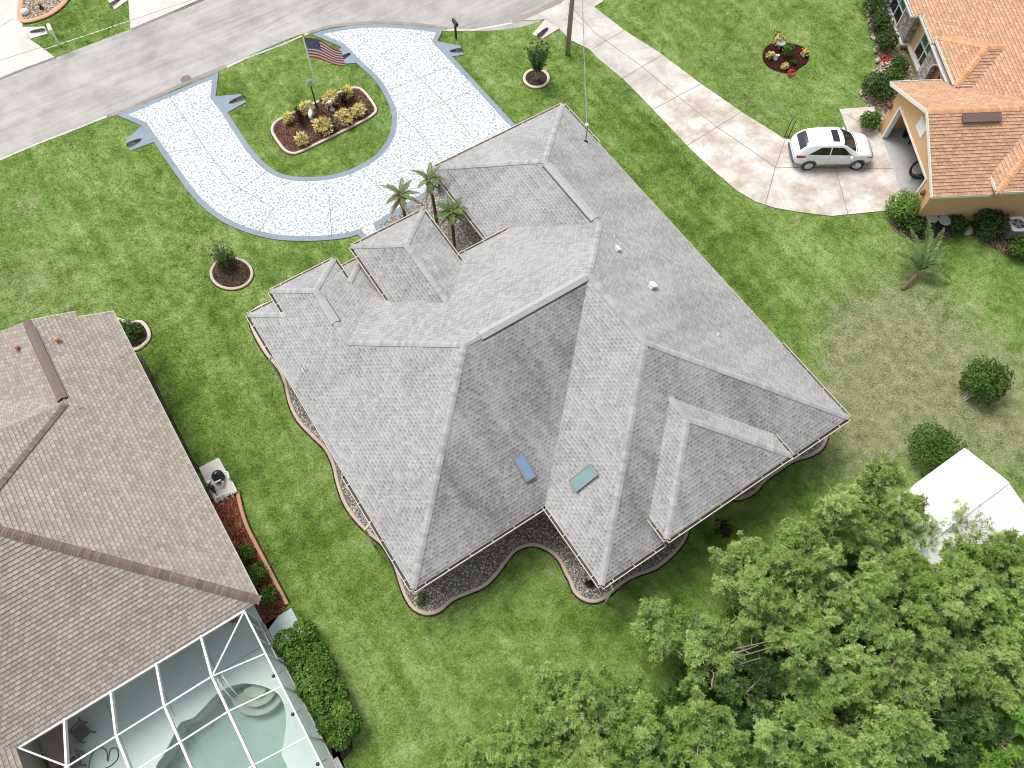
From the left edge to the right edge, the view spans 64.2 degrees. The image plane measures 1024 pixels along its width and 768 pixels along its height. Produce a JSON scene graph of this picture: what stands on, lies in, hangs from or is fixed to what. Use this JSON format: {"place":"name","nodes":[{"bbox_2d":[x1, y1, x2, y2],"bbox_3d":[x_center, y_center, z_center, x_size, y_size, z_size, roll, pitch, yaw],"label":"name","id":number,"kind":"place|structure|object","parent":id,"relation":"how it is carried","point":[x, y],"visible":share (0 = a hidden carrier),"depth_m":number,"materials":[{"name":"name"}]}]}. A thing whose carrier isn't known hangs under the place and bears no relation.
{"place":"outdoors","nodes":[
{"label":"outdoors","id":0,"kind":"place"},
{"bbox_2d":[0,0,200,76],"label":"driveway","id":1,"kind":"structure","parent":0,"point":[19,49],"depth_m":47.25,"materials":[{"name":"concrete"}]},
{"bbox_2d":[0,0,564,157],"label":"street","id":2,"kind":"structure","parent":0,"point":[66,92],"depth_m":46.69,"materials":[{"name":"grey asphalt"}]},
{"bbox_2d":[0,0,563,117],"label":"street kerb","id":3,"kind":"structure","parent":2,"relation":"on","point":[523,17],"depth_m":47.62,"materials":[{"name":"grey concrete"}]},
{"bbox_2d":[118,24,514,240],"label":"driveway","id":4,"kind":"structure","parent":0,"point":[442,104],"depth_m":43.63,"materials":[{"name":"white concrete"}]},
{"bbox_2d":[0,0,1023,767],"bbox_3d":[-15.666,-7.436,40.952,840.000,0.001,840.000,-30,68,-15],"label":"ground","id":5,"kind":"structure","parent":0,"point":[858,302],"depth_m":39.28,"materials":[{"name":"green plant"}]},
{"bbox_2d":[17,0,70,24],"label":"stone bed","id":6,"kind":"object","parent":5,"relation":"on","point":[49,10],"visible":1,"depth_m":47.95,"materials":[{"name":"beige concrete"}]},
{"bbox_2d":[0,311,261,767],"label":"tan roof house","id":7,"kind":"structure","parent":5,"relation":"on","point":[120,562],"depth_m":29.90,"materials":[{"name":"beige tile"}]},
{"bbox_2d":[117,316,151,351],"bbox_3d":[-17.891,-2.536,38.461,1.526,0.120,2.418,-30,68,-15],"label":"mulch bed","id":8,"kind":"object","parent":5,"relation":"on","point":[144,341],"visible":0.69,"depth_m":38.28,"materials":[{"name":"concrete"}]},
{"bbox_2d":[123,321,143,343],"bbox_3d":[-17.715,-2.423,38.063,1.056,0.712,1.112,-30,68,-15],"label":"shrub","id":9,"kind":"object","parent":8,"relation":"on","point":[132,332],"visible":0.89,"depth_m":37.94,"materials":[{"name":"green plant"}]},
{"bbox_2d":[125,126,153,150],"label":"culvert end","id":10,"kind":"object","parent":5,"relation":"on","point":[138,138],"visible":1,"depth_m":43.61,"materials":[{"name":"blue concrete"}]},
{"bbox_2d":[136,354,200,473],"bbox_3d":[-15.784,1.033,36.771,0.906,0.033,7.692,-34,69,-16],"label":"soil strip","id":11,"kind":"object","parent":5,"relation":"on","point":[196,466],"visible":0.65,"depth_m":36.74,"materials":[{"name":"brown soil"}]},
{"bbox_2d":[67,605,321,767],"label":"pool deck","id":12,"kind":"structure","parent":5,"relation":"on","point":[137,699],"depth_m":31.26,"materials":[{"name":"white concrete"}]},
{"bbox_2d":[39,723,84,767],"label":"patio table","id":13,"kind":"object","parent":12,"relation":"on","point":[52,741],"visible":0.5,"depth_m":29.86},
{"bbox_2d":[69,717,95,742],"bbox_3d":[-15.982,12.863,30.307,0.600,0.980,0.650,39,69,17],"label":"patio chair","id":14,"kind":"object","parent":12,"relation":"on","point":[81,731],"visible":0.98,"depth_m":30.31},
{"bbox_2d":[18,610,337,767],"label":"pool enclosure","id":15,"kind":"object","parent":12,"relation":"on","point":[302,714],"visible":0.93,"depth_m":28.60,"materials":[{"name":"white paint"}]},
{"bbox_2d":[156,683,286,767],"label":"pool","id":16,"kind":"structure","parent":12,"relation":"in","point":[260,723],"depth_m":31.77,"materials":[{"name":"liquid"}]},
{"bbox_2d":[199,458,235,502],"bbox_3d":[-12.708,4.145,35.231,0.981,0.120,1.862,-30,68,-15],"label":"equipment pad","id":17,"kind":"object","parent":5,"relation":"on","point":[207,470],"visible":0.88,"depth_m":35.20,"materials":[{"name":"concrete"}]},
{"bbox_2d":[216,94,245,111],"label":"culvert end","id":18,"kind":"object","parent":5,"relation":"on","point":[229,103],"visible":1,"depth_m":44.91,"materials":[{"name":"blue concrete"}]},
{"bbox_2d":[209,257,254,290],"bbox_3d":[-13.713,-5.411,39.929,2.060,0.120,2.194,-30,68,-15],"label":"mulch bed","id":19,"kind":"object","parent":5,"relation":"on","point":[240,274],"visible":0.92,"depth_m":39.86,"materials":[{"name":"brown soil"}]},
{"bbox_2d":[203,238,230,266],"bbox_3d":[-13.990,-6.174,39.335,1.180,1.782,1.241,27,66,12],"label":"twiggy shrub","id":20,"kind":"object","parent":19,"relation":"on","point":[221,257],"visible":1,"depth_m":39.01,"materials":[{"name":"green plant"}]},
{"bbox_2d":[206,491,290,629],"bbox_3d":[-11.246,6.913,33.870,2.214,0.120,7.600,-30,68,-15],"label":"mulch bed","id":21,"kind":"object","parent":5,"relation":"on","point":[231,513],"visible":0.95,"depth_m":34.03,"materials":[{"name":"brown wood"}]},
{"bbox_2d":[238,544,255,562],"bbox_3d":[-10.900,6.926,33.404,0.763,0.917,0.868,-30,68,-15],"label":"shrub","id":22,"kind":"object","parent":21,"relation":"on","point":[245,553],"visible":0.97,"depth_m":33.26,"materials":[{"name":"green plant"}]},
{"bbox_2d":[246,562,268,584],"bbox_3d":[-10.325,7.652,32.960,1.034,1.085,1.039,-30,68,-15],"label":"shrub","id":23,"kind":"object","parent":21,"relation":"on","point":[255,572],"visible":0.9,"depth_m":32.75,"materials":[{"name":"green plant"}]},
{"bbox_2d":[258,584,280,606],"bbox_3d":[-9.712,8.445,32.584,0.888,1.068,0.914,-30,68,-15],"label":"shrub","id":24,"kind":"object","parent":21,"relation":"on","point":[267,595],"visible":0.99,"depth_m":32.40,"materials":[{"name":"green plant"}]},
{"bbox_2d":[0,23,511,160],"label":"street edge","id":25,"kind":"object","parent":5,"relation":"on","point":[14,153],"visible":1,"depth_m":46.25,"materials":[{"name":"concrete"}]},
{"bbox_2d":[279,635,352,767],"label":"soil strip","id":26,"kind":"object","parent":5,"relation":"on","point":[341,755],"visible":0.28,"depth_m":30.60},
{"bbox_2d":[272,618,363,751],"bbox_3d":[-7.300,11.321,30.903,1.884,1.691,5.146,-30,68,-15],"label":"hedge","id":27,"kind":"object","parent":26,"relation":"on","point":[317,680],"visible":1,"depth_m":30.43,"materials":[{"name":"green plant"}]},
{"bbox_2d":[270,86,377,155],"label":"mulch bed","id":28,"kind":"object","parent":5,"relation":"on","point":[282,134],"visible":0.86,"depth_m":44.18,"materials":[{"name":"soil"}]},
{"bbox_2d":[301,33,323,111],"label":"flagpole","id":29,"kind":"object","parent":28,"relation":"on","point":[320,99],"visible":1,"depth_m":42.33,"materials":[{"name":"white metal"}]},
{"bbox_2d":[304,38,344,65],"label":"flag","id":30,"kind":"object","parent":29,"relation":"attached to","point":[319,49],"visible":1,"depth_m":40.91,"materials":[{"name":"multicoloured fabric"}]},
{"bbox_2d":[312,116,333,135],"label":"shrub","id":31,"kind":"object","parent":28,"relation":"on","point":[323,124],"visible":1,"depth_m":43.47,"materials":[{"name":"yellow plant"}]},
{"bbox_2d":[333,108,353,125],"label":"shrub","id":32,"kind":"object","parent":28,"relation":"on","point":[344,117],"visible":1,"depth_m":43.89,"materials":[{"name":"yellow plant"}]},
{"bbox_2d":[379,177,419,217],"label":"palm tree","id":33,"kind":"object","parent":5,"relation":"on","point":[400,195],"visible":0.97,"depth_m":38.34,"materials":[{"name":"green plant"}]},
{"bbox_2d":[411,162,446,221],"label":"palm tree","id":34,"kind":"object","parent":5,"relation":"on","point":[429,183],"visible":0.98,"depth_m":38.53,"materials":[{"name":"green plant"}]},
{"bbox_2d":[380,189,482,252],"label":"gravel bed","id":35,"kind":"object","parent":5,"relation":"on","point":[466,236],"visible":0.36,"depth_m":41.38,"materials":[{"name":"grey gravel"}]},
{"bbox_2d":[435,195,467,248],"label":"palm tree","id":36,"kind":"object","parent":5,"relation":"on","point":[451,212],"visible":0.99,"depth_m":37.82,"materials":[{"name":"green plant"}]},
{"bbox_2d":[442,729,502,767],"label":"leafy tree","id":37,"kind":"object","parent":5,"relation":"on","point":[462,751],"visible":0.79,"depth_m":28.26,"materials":[{"name":"green plant"}]},
{"bbox_2d":[475,704,560,767],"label":"leafy tree","id":38,"kind":"object","parent":5,"relation":"on","point":[521,747],"visible":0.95,"depth_m":27.76,"materials":[{"name":"green plant"}]},
{"bbox_2d":[522,69,550,89],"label":"mulch bed","id":39,"kind":"object","parent":5,"relation":"on","point":[532,82],"visible":0.92,"depth_m":45.86,"materials":[{"name":"brown soil"}]},
{"bbox_2d":[523,40,550,79],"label":"young tree","id":40,"kind":"object","parent":39,"relation":"on","point":[537,63],"visible":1,"depth_m":44.24,"materials":[{"name":"green plant"}]},
{"bbox_2d":[248,301,829,616],"bbox_3d":[-0.483,4.202,35.334,27.418,0.120,12.622,13,64,6],"label":"gravel bed","id":41,"kind":"object","parent":5,"relation":"on","point":[481,571],"visible":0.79,"depth_m":33.93,"materials":[{"name":"grey gravel"}]},
{"bbox_2d":[532,20,558,38],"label":"culvert end","id":42,"kind":"object","parent":5,"relation":"on","point":[544,29],"visible":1,"depth_m":47.65,"materials":[{"name":"concrete"}]},
{"bbox_2d":[246,103,850,602],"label":"grey roof house","id":43,"kind":"structure","parent":5,"relation":"on","point":[596,361],"depth_m":32.60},
{"bbox_2d":[522,652,610,737],"bbox_3d":[1.879,11.241,29.485,3.102,4.552,3.073,-30,68,-15],"label":"leafy tree","id":44,"kind":"object","parent":5,"relation":"on","point":[561,694],"visible":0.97,"depth_m":28.61,"materials":[{"name":"green plant"}]},
{"bbox_2d":[565,0,574,55],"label":"utility pole","id":45,"kind":"object","parent":5,"relation":"on","point":[569,29],"visible":1,"depth_m":45.10,"materials":[{"name":"brown wood"}]},
{"bbox_2d":[532,704,621,767],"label":"leafy tree","id":46,"kind":"object","parent":5,"relation":"on","point":[588,750],"visible":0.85,"depth_m":27.69,"materials":[{"name":"green plant"}]},
{"bbox_2d":[590,661,661,749],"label":"leafy tree","id":47,"kind":"object","parent":5,"relation":"on","point":[629,695],"visible":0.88,"depth_m":28.59,"materials":[{"name":"green plant"}]},
{"bbox_2d":[603,713,671,767],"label":"leafy tree","id":48,"kind":"object","parent":5,"relation":"on","point":[645,745],"visible":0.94,"depth_m":27.26,"materials":[{"name":"green plant"}]},
{"bbox_2d":[629,595,688,669],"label":"leafy tree","id":49,"kind":"object","parent":5,"relation":"on","point":[658,629],"visible":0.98,"depth_m":29.65,"materials":[{"name":"green plant"}]},
{"bbox_2d":[660,685,752,767],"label":"leafy tree","id":50,"kind":"object","parent":5,"relation":"on","point":[709,723],"visible":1,"depth_m":27.17,"materials":[{"name":"green plant"}]},
{"bbox_2d":[672,612,751,696],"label":"leafy tree","id":51,"kind":"object","parent":5,"relation":"on","point":[708,637],"visible":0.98,"depth_m":29.25,"materials":[{"name":"green plant"}]},
{"bbox_2d":[676,610,770,686],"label":"bare branches","id":52,"kind":"object","parent":5,"relation":"on","point":[729,653],"visible":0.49,"depth_m":28.67,"materials":[{"name":"grey plant"}]},
{"bbox_2d":[707,530,776,599],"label":"leafy tree","id":53,"kind":"object","parent":5,"relation":"on","point":[747,568],"visible":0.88,"depth_m":30.38,"materials":[{"name":"green plant"}]},
{"bbox_2d":[701,651,789,730],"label":"leafy tree","id":54,"kind":"object","parent":5,"relation":"on","point":[744,682],"visible":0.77,"depth_m":28.49,"materials":[{"name":"green plant"}]},
{"bbox_2d":[510,531,1023,767],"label":"undergrowth","id":55,"kind":"object","parent":5,"relation":"on","point":[683,670],"visible":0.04,"depth_m":31.24,"materials":[{"name":"green plant"}]},
{"bbox_2d":[720,698,816,767],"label":"leafy tree","id":56,"kind":"object","parent":5,"relation":"on","point":[775,745],"visible":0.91,"depth_m":27.18,"materials":[{"name":"green plant"}]},
{"bbox_2d":[729,575,823,655],"bbox_3d":[9.586,8.860,30.298,3.398,5.378,3.533,-30,68,-15],"label":"leafy tree","id":57,"kind":"object","parent":5,"relation":"on","point":[770,622],"visible":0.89,"depth_m":29.30,"materials":[{"name":"green plant"}]},
{"bbox_2d":[762,42,808,72],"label":"mulch bed","id":58,"kind":"object","parent":5,"relation":"on","point":[772,64],"visible":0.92,"depth_m":46.79,"materials":[{"name":"brown wood"}]},
{"bbox_2d":[740,516,833,593],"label":"leafy tree","id":59,"kind":"object","parent":5,"relation":"on","point":[793,545],"visible":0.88,"depth_m":30.20,"materials":[{"name":"green plant"}]},
{"bbox_2d":[772,618,874,708],"bbox_3d":[10.739,10.431,29.500,3.039,5.424,3.026,24,66,11],"label":"leafy tree","id":60,"kind":"object","parent":5,"relation":"on","point":[817,656],"visible":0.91,"depth_m":28.05,"materials":[{"name":"green plant"}]},
{"bbox_2d":[783,688,881,767],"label":"leafy tree","id":61,"kind":"object","parent":5,"relation":"on","point":[842,748],"visible":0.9,"depth_m":26.76,"materials":[{"name":"green plant"}]},
{"bbox_2d":[804,491,865,557],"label":"leafy tree","id":62,"kind":"object","parent":5,"relation":"on","point":[831,511],"visible":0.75,"depth_m":30.68,"materials":[{"name":"green plant"}]},
{"bbox_2d":[780,541,891,646],"bbox_3d":[11.462,7.995,30.341,3.709,6.093,3.414,-30,68,-15],"label":"leafy tree","id":63,"kind":"object","parent":5,"relation":"on","point":[840,586],"visible":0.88,"depth_m":29.13,"materials":[{"name":"green plant"}]},
{"bbox_2d":[826,468,883,521],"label":"leafy tree","id":64,"kind":"object","parent":5,"relation":"on","point":[866,498],"visible":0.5,"depth_m":31.17,"materials":[{"name":"green plant"}]},
{"bbox_2d":[858,110,881,131],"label":"shrub","id":65,"kind":"object","parent":5,"relation":"on","point":[869,118],"visible":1,"depth_m":43.87,"materials":[{"name":"green plant"}]},
{"bbox_2d":[846,511,918,580],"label":"leafy tree","id":66,"kind":"object","parent":5,"relation":"on","point":[873,542],"visible":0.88,"depth_m":30.62,"materials":[{"name":"green plant"}]},
{"bbox_2d":[821,566,946,660],"bbox_3d":[13.146,8.473,30.095,3.692,6.157,3.081,-30,68,-15],"label":"leafy tree","id":67,"kind":"object","parent":5,"relation":"on","point":[881,625],"visible":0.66,"depth_m":28.27,"materials":[{"name":"green plant"}]},
{"bbox_2d":[857,448,910,507],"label":"leafy tree","id":68,"kind":"object","parent":5,"relation":"on","point":[887,474],"visible":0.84,"depth_m":31.51,"materials":[{"name":"green plant"}]},
{"bbox_2d":[862,6,914,122],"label":"stone bed","id":69,"kind":"object","parent":5,"relation":"on","point":[869,100],"visible":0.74,"depth_m":46.46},
{"bbox_2d":[861,0,890,16],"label":"shrub","id":70,"kind":"object","parent":69,"relation":"on","point":[878,4],"visible":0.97,"depth_m":47.87,"materials":[{"name":"green plant"}]},
{"bbox_2d":[860,68,897,102],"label":"shrub","id":71,"kind":"object","parent":69,"relation":"on","point":[880,83],"visible":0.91,"depth_m":44.68,"materials":[{"name":"green plant"}]},
{"bbox_2d":[867,10,893,33],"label":"shrub","id":72,"kind":"object","parent":69,"relation":"on","point":[882,22],"visible":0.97,"depth_m":47.26,"materials":[{"name":"green plant"}]},
{"bbox_2d":[873,27,899,53],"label":"shrub","id":73,"kind":"object","parent":69,"relation":"on","point":[887,40],"visible":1,"depth_m":46.44,"materials":[{"name":"green plant"}]},
{"bbox_2d":[889,53,909,73],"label":"shrub","id":74,"kind":"object","parent":69,"relation":"on","point":[901,63],"visible":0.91,"depth_m":45.87,"materials":[{"name":"green plant"}]},
{"bbox_2d":[840,636,942,724],"bbox_3d":[12.849,10.731,29.172,3.221,5.794,2.850,-4,64,-3],"label":"leafy tree","id":75,"kind":"object","parent":5,"relation":"on","point":[881,672],"visible":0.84,"depth_m":27.49,"materials":[{"name":"green plant"}]},
{"bbox_2d":[843,700,950,767],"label":"leafy tree","id":76,"kind":"object","parent":5,"relation":"on","point":[894,734],"visible":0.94,"depth_m":26.47,"materials":[{"name":"green plant"}]},
{"bbox_2d":[865,486,930,546],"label":"leafy tree","id":77,"kind":"object","parent":5,"relation":"on","point":[910,507],"visible":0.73,"depth_m":30.95,"materials":[{"name":"green plant"}]},
{"bbox_2d":[878,534,958,603],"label":"leafy tree","id":78,"kind":"object","parent":5,"relation":"on","point":[927,578],"visible":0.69,"depth_m":29.66,"materials":[{"name":"green plant"}]},
{"bbox_2d":[897,219,951,289],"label":"palm tree","id":79,"kind":"object","parent":5,"relation":"on","point":[924,266],"visible":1,"depth_m":39.55,"materials":[{"name":"green plant"}]},
{"bbox_2d":[884,605,989,718],"bbox_3d":[14.608,10.064,29.464,3.062,5.911,3.585,20,65,9],"label":"leafy tree","id":80,"kind":"object","parent":5,"relation":"on","point":[932,664],"visible":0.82,"depth_m":27.71,"materials":[{"name":"green plant"}]},
{"bbox_2d":[904,421,971,477],"bbox_3d":[18.449,2.943,35.371,2.823,1.546,2.676,31,67,14],"label":"round bush","id":81,"kind":"object","parent":5,"relation":"on","point":[931,444],"visible":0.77,"depth_m":35.19,"materials":[{"name":"green plant"}]},
{"bbox_2d":[854,448,1023,599],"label":"metal shed","id":82,"kind":"structure","parent":5,"relation":"on","point":[973,480],"depth_m":32.28,"materials":[{"name":"white metal"}]},
{"bbox_2d":[893,551,993,643],"bbox_3d":[15.433,8.241,30.293,2.897,6.045,2.766,-30,68,-15],"label":"leafy tree","id":83,"kind":"object","parent":5,"relation":"on","point":[960,578],"visible":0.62,"depth_m":28.41,"materials":[{"name":"green plant"}]},
{"bbox_2d":[891,492,996,552],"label":"leafy tree","id":84,"kind":"object","parent":5,"relation":"on","point":[929,531],"visible":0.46,"depth_m":31.29,"materials":[{"name":"green plant"}]},
{"bbox_2d":[879,0,1023,220],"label":"orange roof house","id":85,"kind":"structure","parent":5,"relation":"on","point":[956,108],"depth_m":41.02,"materials":[{"name":"orange tile"}]},
{"bbox_2d":[888,0,906,27],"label":"window","id":86,"kind":"structure","parent":85,"relation":"in","point":[897,8],"depth_m":47.30,"materials":[{"name":"white glass"}]},
{"bbox_2d":[913,31,930,67],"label":"window","id":87,"kind":"structure","parent":85,"relation":"in","point":[921,50],"depth_m":45.68,"materials":[{"name":"white glass"}]},
{"bbox_2d":[888,211,1023,261],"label":"mulch bed","id":88,"kind":"object","parent":5,"relation":"on","point":[1000,243],"visible":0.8,"depth_m":41.37,"materials":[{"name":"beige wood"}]},
{"bbox_2d":[884,188,920,222],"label":"round bush","id":89,"kind":"object","parent":88,"relation":"on","point":[903,205],"visible":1,"depth_m":40.95,"materials":[{"name":"green plant"}]},
{"bbox_2d":[895,210,925,234],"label":"shrub","id":90,"kind":"object","parent":88,"relation":"on","point":[912,224],"visible":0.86,"depth_m":41.03,"materials":[{"name":"green plant"}]},
{"bbox_2d":[914,217,939,237],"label":"shrub","id":91,"kind":"object","parent":88,"relation":"on","point":[933,227],"visible":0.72,"depth_m":40.97,"materials":[{"name":"green plant"}]},
{"bbox_2d":[946,214,970,234],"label":"shrub","id":92,"kind":"object","parent":88,"relation":"on","point":[957,224],"visible":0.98,"depth_m":40.99,"materials":[{"name":"green plant"}]},
{"bbox_2d":[972,208,1012,243],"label":"shrub","id":93,"kind":"object","parent":88,"relation":"on","point":[992,224],"visible":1,"depth_m":40.75,"materials":[{"name":"green plant"}]},
{"bbox_2d":[1002,216,1023,238],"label":"air conditioner","id":94,"kind":"object","parent":88,"relation":"on","point":[1017,226],"visible":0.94,"depth_m":40.86,"materials":[{"name":"grey metal"}]},
{"bbox_2d":[1005,235,1023,260],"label":"shrub","id":95,"kind":"object","parent":88,"relation":"on","point":[1017,249],"visible":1,"depth_m":40.39,"materials":[{"name":"green plant"}]},
{"bbox_2d":[918,693,1010,767],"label":"leafy tree","id":96,"kind":"object","parent":5,"relation":"on","point":[961,729],"visible":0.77,"depth_m":27.39,"materials":[{"name":"green plant"}]},
{"bbox_2d":[939,531,999,591],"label":"leafy tree","id":97,"kind":"object","parent":5,"relation":"on","point":[975,551],"visible":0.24,"depth_m":30.52,"materials":[{"name":"green plant"}]},
{"bbox_2d":[937,624,1023,738],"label":"leafy tree","id":98,"kind":"object","parent":5,"relation":"on","point":[1002,690],"visible":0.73,"depth_m":27.66,"materials":[{"name":"green plant"}]},
{"bbox_2d":[945,572,1023,671],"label":"leafy tree","id":99,"kind":"object","parent":5,"relation":"on","point":[998,603],"visible":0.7,"depth_m":29.00,"materials":[{"name":"green plant"}]},
{"bbox_2d":[959,355,1015,408],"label":"bushy tree","id":100,"kind":"object","parent":5,"relation":"on","point":[981,375],"visible":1,"depth_m":36.36,"materials":[{"name":"green plant"}]},
{"bbox_2d":[956,705,1023,767],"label":"leafy tree","id":101,"kind":"object","parent":5,"relation":"on","point":[1010,751],"visible":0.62,"depth_m":27.01,"materials":[{"name":"green plant"}]},
{"bbox_2d":[984,527,1023,592],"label":"leafy tree","id":102,"kind":"object","parent":5,"relation":"on","point":[1009,548],"visible":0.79,"depth_m":30.39,"materials":[{"name":"green plant"}]},
{"bbox_2d":[524,0,901,215],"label":"driveway","id":103,"kind":"structure","parent":0,"point":[736,149],"depth_m":44.16,"materials":[{"name":"concrete"}]},
{"bbox_2d":[787,127,873,169],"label":"parked car","id":104,"kind":"object","parent":103,"relation":"on","point":[809,148],"visible":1,"depth_m":42.38,"materials":[{"name":"white paint"}]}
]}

